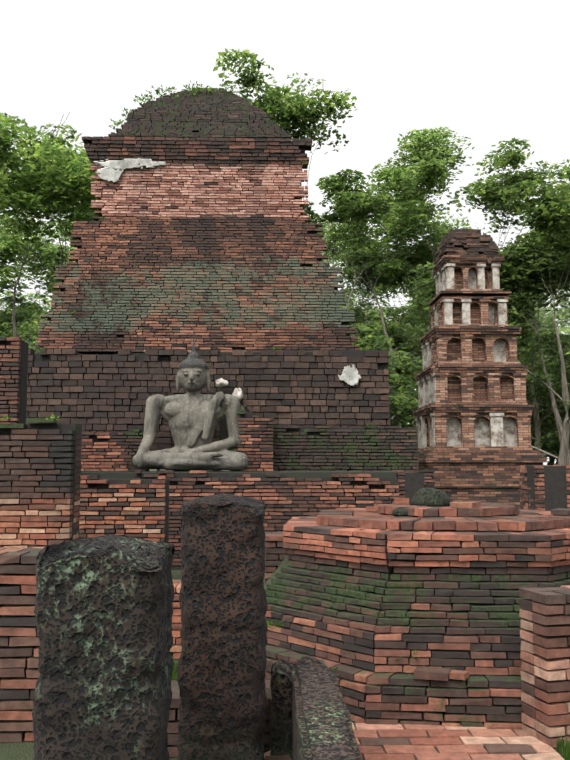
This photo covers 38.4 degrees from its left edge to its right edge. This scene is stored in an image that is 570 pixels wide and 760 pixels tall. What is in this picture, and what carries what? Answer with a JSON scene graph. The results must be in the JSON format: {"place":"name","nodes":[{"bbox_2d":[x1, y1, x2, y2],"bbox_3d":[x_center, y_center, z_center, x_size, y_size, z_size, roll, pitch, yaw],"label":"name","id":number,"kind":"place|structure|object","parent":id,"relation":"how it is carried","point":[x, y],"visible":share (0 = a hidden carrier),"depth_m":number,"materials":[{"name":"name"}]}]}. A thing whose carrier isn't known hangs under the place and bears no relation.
{"place":"outdoors","nodes":[
{"label":"outdoors","id":0,"kind":"place"},
{"bbox_2d":[0,138,93,352],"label":"tree","id":1,"kind":"object","parent":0,"point":[24,324],"visible":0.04,"depth_m":31.10,"materials":[{"name":"green plant"}]},
{"bbox_2d":[32,534,174,759],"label":"stone pillar","id":2,"kind":"structure","parent":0,"point":[103,610],"depth_m":3.19,"materials":[{"name":"grey stone"}]},
{"bbox_2d":[133,338,247,470],"bbox_3d":[-1.714,0.350,15.143,2.086,2.662,1.079,0,-6,-1],"label":"buddha statue","id":3,"kind":"object","parent":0,"point":[193,416],"visible":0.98,"depth_m":15.03,"materials":[{"name":"stone"}]},
{"bbox_2d":[81,471,426,485],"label":"platform slab","id":4,"kind":"structure","parent":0,"point":[288,474],"depth_m":13.57,"materials":[{"name":"brick"}]},
{"bbox_2d":[0,469,565,759],"bbox_3d":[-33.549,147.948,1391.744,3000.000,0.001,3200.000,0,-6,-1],"label":"ground","id":5,"kind":"structure","parent":0,"point":[23,750],"depth_m":4.84,"materials":[{"name":"green soil"}]},
{"bbox_2d":[0,305,39,336],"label":"tree","id":6,"kind":"object","parent":5,"relation":"on","point":[24,312],"visible":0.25,"depth_m":44.98,"materials":[{"name":"green plant"}]},
{"bbox_2d":[0,208,42,264],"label":"tree","id":7,"kind":"object","parent":5,"relation":"on","point":[13,257],"visible":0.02,"depth_m":48.49,"materials":[{"name":"green plant"}]},
{"bbox_2d":[0,114,46,352],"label":"tree","id":8,"kind":"object","parent":5,"relation":"on","point":[6,144],"visible":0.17,"depth_m":24.99,"materials":[{"name":"green plant"}]},
{"bbox_2d":[0,290,49,340],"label":"tree","id":9,"kind":"object","parent":5,"relation":"on","point":[40,309],"visible":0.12,"depth_m":59.77,"materials":[{"name":"green plant"}]},
{"bbox_2d":[10,310,50,347],"bbox_3d":[-10.487,1.345,41.067,8.720,9.332,15.090,-2,-6,18],"label":"tree","id":10,"kind":"object","parent":5,"relation":"on","point":[36,323],"visible":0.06,"depth_m":38.78,"materials":[{"name":"green plant"}]},
{"bbox_2d":[25,340,43,348],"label":"tree","id":11,"kind":"object","parent":5,"relation":"on","point":[30,344],"visible":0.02,"depth_m":36.83,"materials":[{"name":"green plant"}]},
{"bbox_2d":[0,213,70,334],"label":"tree","id":12,"kind":"object","parent":5,"relation":"on","point":[40,267],"visible":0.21,"depth_m":39.73,"materials":[{"name":"green plant"}]},
{"bbox_2d":[0,217,73,335],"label":"tree","id":13,"kind":"object","parent":5,"relation":"on","point":[7,253],"visible":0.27,"depth_m":45.35,"materials":[{"name":"green plant"}]},
{"bbox_2d":[0,418,81,548],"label":"wall","id":14,"kind":"structure","parent":5,"relation":"on","point":[40,469],"depth_m":8.88,"materials":[{"name":"brick"}]},
{"bbox_2d":[29,255,64,329],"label":"tree","id":15,"kind":"object","parent":5,"relation":"on","point":[48,307],"depth_m":64.70,"materials":[{"name":"green plant"}]},
{"bbox_2d":[0,143,97,336],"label":"tree","id":16,"kind":"object","parent":5,"relation":"on","point":[70,175],"visible":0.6,"depth_m":26.63,"materials":[{"name":"green plant"}]},
{"bbox_2d":[0,112,97,281],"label":"tree","id":17,"kind":"object","parent":5,"relation":"on","point":[59,140],"visible":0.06,"depth_m":29.77,"materials":[{"name":"green plant"}]},
{"bbox_2d":[41,212,94,264],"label":"tree","id":18,"kind":"object","parent":5,"relation":"on","point":[69,237],"visible":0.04,"depth_m":46.46,"materials":[{"name":"green plant"}]},
{"bbox_2d":[60,236,76,264],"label":"tree","id":19,"kind":"object","parent":5,"relation":"on","point":[72,249],"visible":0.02,"depth_m":53.12,"materials":[{"name":"green plant"}]},
{"bbox_2d":[0,532,287,756],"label":"low walls","id":20,"kind":"structure","parent":5,"relation":"on","point":[19,654],"depth_m":5.01,"materials":[{"name":"brick"}]},
{"bbox_2d":[171,654,178,680],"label":"grass tufts","id":21,"kind":"object","parent":5,"relation":"on","point":[174,674],"visible":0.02,"depth_m":6.35,"materials":[{"name":"green plant"}]},
{"bbox_2d":[177,493,267,759],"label":"stone pillar","id":22,"kind":"structure","parent":5,"relation":"on","point":[222,661],"depth_m":4.18,"materials":[{"name":"brown stone"}]},
{"bbox_2d":[268,659,294,757],"bbox_3d":[-0.018,1.878,4.673,0.160,0.564,0.248,0,-6,-1],"label":"stone post","id":23,"kind":"object","parent":5,"relation":"on","point":[280,730],"visible":0.79,"depth_m":4.59,"materials":[{"name":"grey stone"}]},
{"bbox_2d":[292,656,324,669],"bbox_3d":[0.147,1.911,4.853,0.226,0.536,0.594,0,-6,-1],"label":"stone","id":24,"kind":"object","parent":5,"relation":"on","point":[307,660],"visible":0.12,"depth_m":4.86,"materials":[{"name":"grey stone"}]},
{"bbox_2d":[213,48,421,391],"bbox_3d":[-0.790,-3.299,30.602,11.230,16.393,6.693,-2,-6,21],"label":"tree","id":25,"kind":"object","parent":5,"relation":"on","point":[289,109],"visible":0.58,"depth_m":29.37,"materials":[{"name":"green plant"}]},
{"bbox_2d":[292,664,361,759],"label":"slab","id":26,"kind":"structure","parent":5,"relation":"on","point":[322,728],"depth_m":3.65,"materials":[{"name":"grey stone"}]},
{"bbox_2d":[341,305,379,329],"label":"tree","id":27,"kind":"object","parent":5,"relation":"on","point":[359,318],"visible":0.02,"depth_m":42.99,"materials":[{"name":"green plant"}]},
{"bbox_2d":[343,288,406,423],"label":"tree","id":28,"kind":"object","parent":5,"relation":"on","point":[353,301],"depth_m":65.94,"materials":[{"name":"green plant"}]},
{"bbox_2d":[342,306,412,424],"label":"tree","id":29,"kind":"object","parent":5,"relation":"on","point":[376,316],"visible":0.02,"depth_m":58.27,"materials":[{"name":"green plant"}]},
{"bbox_2d":[359,333,422,426],"bbox_3d":[3.412,1.384,37.618,9.983,8.520,13.865,-6,-8,44],"label":"tree","id":30,"kind":"object","parent":5,"relation":"on","point":[399,371],"visible":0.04,"depth_m":38.38,"materials":[{"name":"green plant"}]},
{"bbox_2d":[390,320,416,427],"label":"tree","id":31,"kind":"object","parent":5,"relation":"on","point":[395,416],"depth_m":63.23,"materials":[{"name":"green plant"}]},
{"bbox_2d":[264,503,569,728],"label":"brick platform","id":32,"kind":"structure","parent":5,"relation":"on","point":[361,617],"depth_m":5.71,"materials":[{"name":"red brick"}]},
{"bbox_2d":[392,507,407,514],"bbox_3d":[0.984,1.075,6.732,0.201,0.065,0.163,0,-6,-1],"label":"stone","id":33,"kind":"object","parent":32,"relation":"on","point":[400,511],"visible":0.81,"depth_m":6.68,"materials":[{"name":"stone"}]},
{"bbox_2d":[264,498,569,759],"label":"loose bricks","id":34,"kind":"object","parent":5,"relation":"on","point":[434,673],"visible":0.08,"depth_m":5.29,"materials":[{"name":"red brick"}]},
{"bbox_2d":[350,320,540,424],"bbox_3d":[6.478,1.546,40.074,9.035,8.719,15.513,0,-6,-1],"label":"tree","id":35,"kind":"object","parent":5,"relation":"on","point":[363,331],"visible":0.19,"depth_m":38.55,"materials":[{"name":"green plant"}]},
{"bbox_2d":[358,729,536,759],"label":"floor bed","id":36,"kind":"object","parent":5,"relation":"on","point":[436,748],"depth_m":4.85,"materials":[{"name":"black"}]},
{"bbox_2d":[404,629,491,714],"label":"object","id":37,"kind":"object","parent":5,"relation":"on","point":[443,666],"depth_m":5.47,"materials":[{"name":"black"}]},
{"bbox_2d":[327,539,541,628],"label":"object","id":38,"kind":"object","parent":37,"relation":"on","point":[435,579],"depth_m":5.83,"materials":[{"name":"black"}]},
{"bbox_2d":[352,585,569,759],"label":"brick wall","id":39,"kind":"structure","parent":5,"relation":"on","point":[545,664],"depth_m":4.93,"materials":[{"name":"brick"}]},
{"bbox_2d":[391,287,543,399],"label":"tree","id":40,"kind":"object","parent":5,"relation":"on","point":[406,308],"visible":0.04,"depth_m":56.74,"materials":[{"name":"green plant"}]},
{"bbox_2d":[406,323,545,436],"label":"tree","id":41,"kind":"object","parent":5,"relation":"on","point":[421,329],"depth_m":46.71,"materials":[{"name":"green plant"}]},
{"bbox_2d":[400,297,569,464],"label":"tree","id":42,"kind":"object","parent":5,"relation":"on","point":[522,344],"visible":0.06,"depth_m":41.80,"materials":[{"name":"green plant"}]},
{"bbox_2d":[414,355,562,449],"bbox_3d":[12.219,2.047,40.562,10.510,7.801,9.864,4,-7,-34],"label":"tree","id":43,"kind":"object","parent":5,"relation":"on","point":[533,431],"visible":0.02,"depth_m":37.98,"materials":[{"name":"green plant"}]},
{"bbox_2d":[517,290,556,464],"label":"tree","id":44,"kind":"object","parent":5,"relation":"on","point":[540,310],"visible":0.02,"depth_m":67.39,"materials":[{"name":"green plant"}]},
{"bbox_2d":[525,327,569,464],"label":"tree","id":45,"kind":"object","parent":5,"relation":"on","point":[566,331],"visible":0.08,"depth_m":48.04,"materials":[{"name":"green plant"}]},
{"bbox_2d":[536,307,569,396],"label":"tree","id":46,"kind":"object","parent":5,"relation":"on","point":[551,325],"visible":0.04,"depth_m":57.86,"materials":[{"name":"green plant"}]},
{"bbox_2d":[546,437,569,452],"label":"tree","id":47,"kind":"object","parent":5,"relation":"on","point":[555,444],"visible":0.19,"depth_m":41.53,"materials":[{"name":"green plant"}]},
{"bbox_2d":[548,284,569,334],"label":"tree","id":48,"kind":"object","parent":5,"relation":"on","point":[562,302],"visible":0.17,"depth_m":73.16,"materials":[{"name":"green plant"}]},
{"bbox_2d":[555,733,569,759],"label":"grass tufts","id":49,"kind":"object","parent":5,"relation":"on","point":[563,749],"visible":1,"depth_m":4.70,"materials":[{"name":"green plant"}]},
{"bbox_2d":[0,337,569,568],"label":"platform walls","id":50,"kind":"structure","parent":0,"point":[145,506],"depth_m":13.35,"materials":[{"name":"red brick"}]},
{"bbox_2d":[26,87,388,450],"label":"chedi","id":51,"kind":"structure","parent":50,"relation":"on","point":[209,241],"depth_m":17.10,"materials":[{"name":"brick"}]},
{"bbox_2d":[97,166,124,182],"bbox_3d":[-3.818,-4.499,17.949,0.600,0.360,0.046,0,-6,-1],"label":"plaster patch","id":52,"kind":"object","parent":51,"relation":"attached to","point":[110,174],"visible":1,"depth_m":17.94,"materials":[{"name":"white paint"}]},
{"bbox_2d":[94,158,165,169],"bbox_3d":[-3.406,-4.749,17.984,1.580,0.260,0.048,0,-6,-1],"label":"stucco band","id":53,"kind":"object","parent":51,"relation":"attached to","point":[127,164],"visible":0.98,"depth_m":17.97,"materials":[{"name":"white paint"}]},
{"bbox_2d":[109,81,277,129],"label":"dome plants","id":54,"kind":"object","parent":51,"relation":"attached to","point":[165,94],"visible":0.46,"depth_m":19.77,"materials":[{"name":"green plant"}]},
{"bbox_2d":[0,161,418,674],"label":"wall weeds","id":55,"kind":"object","parent":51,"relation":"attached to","point":[336,668],"depth_m":5.76,"materials":[{"name":"green plant"}]},
{"bbox_2d":[215,378,228,387],"bbox_3d":[-1.233,0.053,16.040,0.268,0.195,0.239,0,-6,-1],"label":"plaster patch","id":56,"kind":"object","parent":51,"relation":"attached to","point":[221,382],"visible":1,"depth_m":15.98,"materials":[{"name":"paint"}]},
{"bbox_2d":[338,365,360,385],"bbox_3d":[1.285,-0.095,16.274,0.460,0.420,0.044,0,-6,-1],"label":"plaster patch","id":57,"kind":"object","parent":51,"relation":"attached to","point":[350,376],"depth_m":16.26,"materials":[{"name":"white paint"}]},
{"bbox_2d":[219,405,248,450],"bbox_3d":[-0.991,1.123,15.967,0.585,1.260,0.382,0,-6,-1],"label":"niche back","id":58,"kind":"object","parent":50,"relation":"on","point":[223,432],"visible":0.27,"depth_m":15.81,"materials":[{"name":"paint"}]},
{"bbox_2d":[232,388,243,400],"bbox_3d":[-0.926,0.304,16.023,0.217,0.314,0.199,-2,-6,21],"label":"stucco lump","id":59,"kind":"object","parent":58,"relation":"on","point":[238,393],"visible":0.67,"depth_m":15.96,"materials":[{"name":"paint"}]},
{"bbox_2d":[273,425,418,470],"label":"plinth","id":60,"kind":"structure","parent":50,"relation":"on","point":[328,448],"depth_m":15.59,"materials":[{"name":"brick"}]},
{"bbox_2d":[0,0,569,464],"label":"sky","id":61,"kind":"structure","parent":0,"point":[489,72],"materials":[{"name":"white"}]},
{"bbox_2d":[310,214,399,418],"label":"tree","id":62,"kind":"object","parent":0,"point":[331,249],"visible":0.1,"depth_m":51.55,"materials":[{"name":"green plant"}]},
{"bbox_2d":[321,226,409,425],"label":"tree","id":63,"kind":"object","parent":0,"point":[364,303],"visible":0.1,"depth_m":50.62,"materials":[{"name":"green plant"}]},
{"bbox_2d":[302,168,431,425],"bbox_3d":[2.951,-1.785,30.536,6.374,13.318,8.103,0,-6,-1],"label":"tree","id":64,"kind":"object","parent":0,"point":[356,198],"visible":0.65,"depth_m":31.96,"materials":[{"name":"green plant"}]},
{"bbox_2d":[330,246,414,322],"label":"tree","id":65,"kind":"object","parent":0,"point":[372,266],"visible":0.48,"depth_m":40.27,"materials":[{"name":"green plant"}]},
{"bbox_2d":[347,126,474,374],"bbox_3d":[5.258,-2.744,35.747,5.471,16.274,9.638,0,-6,-1],"label":"tree","id":66,"kind":"object","parent":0,"point":[430,168],"visible":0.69,"depth_m":35.09,"materials":[{"name":"green plant"}]},
{"bbox_2d":[318,185,515,362],"bbox_3d":[3.456,-1.966,37.739,12.641,15.190,8.420,0,-6,-1],"label":"tree","id":67,"kind":"object","parent":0,"point":[350,230],"visible":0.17,"depth_m":39.72,"materials":[{"name":"green plant"}]},
{"bbox_2d":[397,242,440,390],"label":"tree","id":68,"kind":"object","parent":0,"point":[413,288],"visible":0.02,"depth_m":49.96,"materials":[{"name":"green plant"}]},
{"bbox_2d":[409,488,451,505],"bbox_3d":[1.246,1.007,7.062,0.354,0.154,0.307,0,-6,-1],"label":"mossy stone","id":69,"kind":"object","parent":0,"point":[428,497],"visible":0.92,"depth_m":6.95,"materials":[{"name":"stone"}]},
{"bbox_2d":[388,137,569,425],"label":"tree","id":70,"kind":"object","parent":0,"point":[491,188],"visible":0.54,"depth_m":30.87,"materials":[{"name":"green plant"}]},
{"bbox_2d":[412,229,546,509],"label":"tiered tower","id":71,"kind":"structure","parent":0,"point":[472,413],"depth_m":20.49,"materials":[{"name":"brick"}]},
{"bbox_2d":[389,212,569,430],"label":"tree","id":72,"kind":"object","parent":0,"point":[422,254],"visible":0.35,"depth_m":40.09,"materials":[{"name":"green plant"}]},
{"bbox_2d":[405,168,569,464],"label":"tree","id":73,"kind":"object","parent":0,"point":[552,215],"visible":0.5,"depth_m":26.71,"materials":[{"name":"green plant"}]},
{"bbox_2d":[410,246,569,445],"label":"tree","id":74,"kind":"object","parent":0,"point":[550,418],"visible":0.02,"depth_m":33.77,"materials":[{"name":"green plant"}]},
{"bbox_2d":[415,230,569,464],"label":"tree","id":75,"kind":"object","parent":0,"point":[507,268],"visible":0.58,"depth_m":29.87,"materials":[{"name":"green plant"}]},
{"bbox_2d":[500,247,569,452],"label":"tree","id":76,"kind":"object","parent":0,"point":[530,394],"visible":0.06,"depth_m":30.24,"materials":[{"name":"green plant"}]},
{"bbox_2d":[509,292,569,379],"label":"tree","id":77,"kind":"object","parent":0,"point":[542,310],"visible":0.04,"depth_m":47.94,"materials":[{"name":"green plant"}]},
{"bbox_2d":[518,219,569,351],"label":"tree","id":78,"kind":"object","parent":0,"point":[563,345],"depth_m":33.13,"materials":[{"name":"green plant"}]}
]}

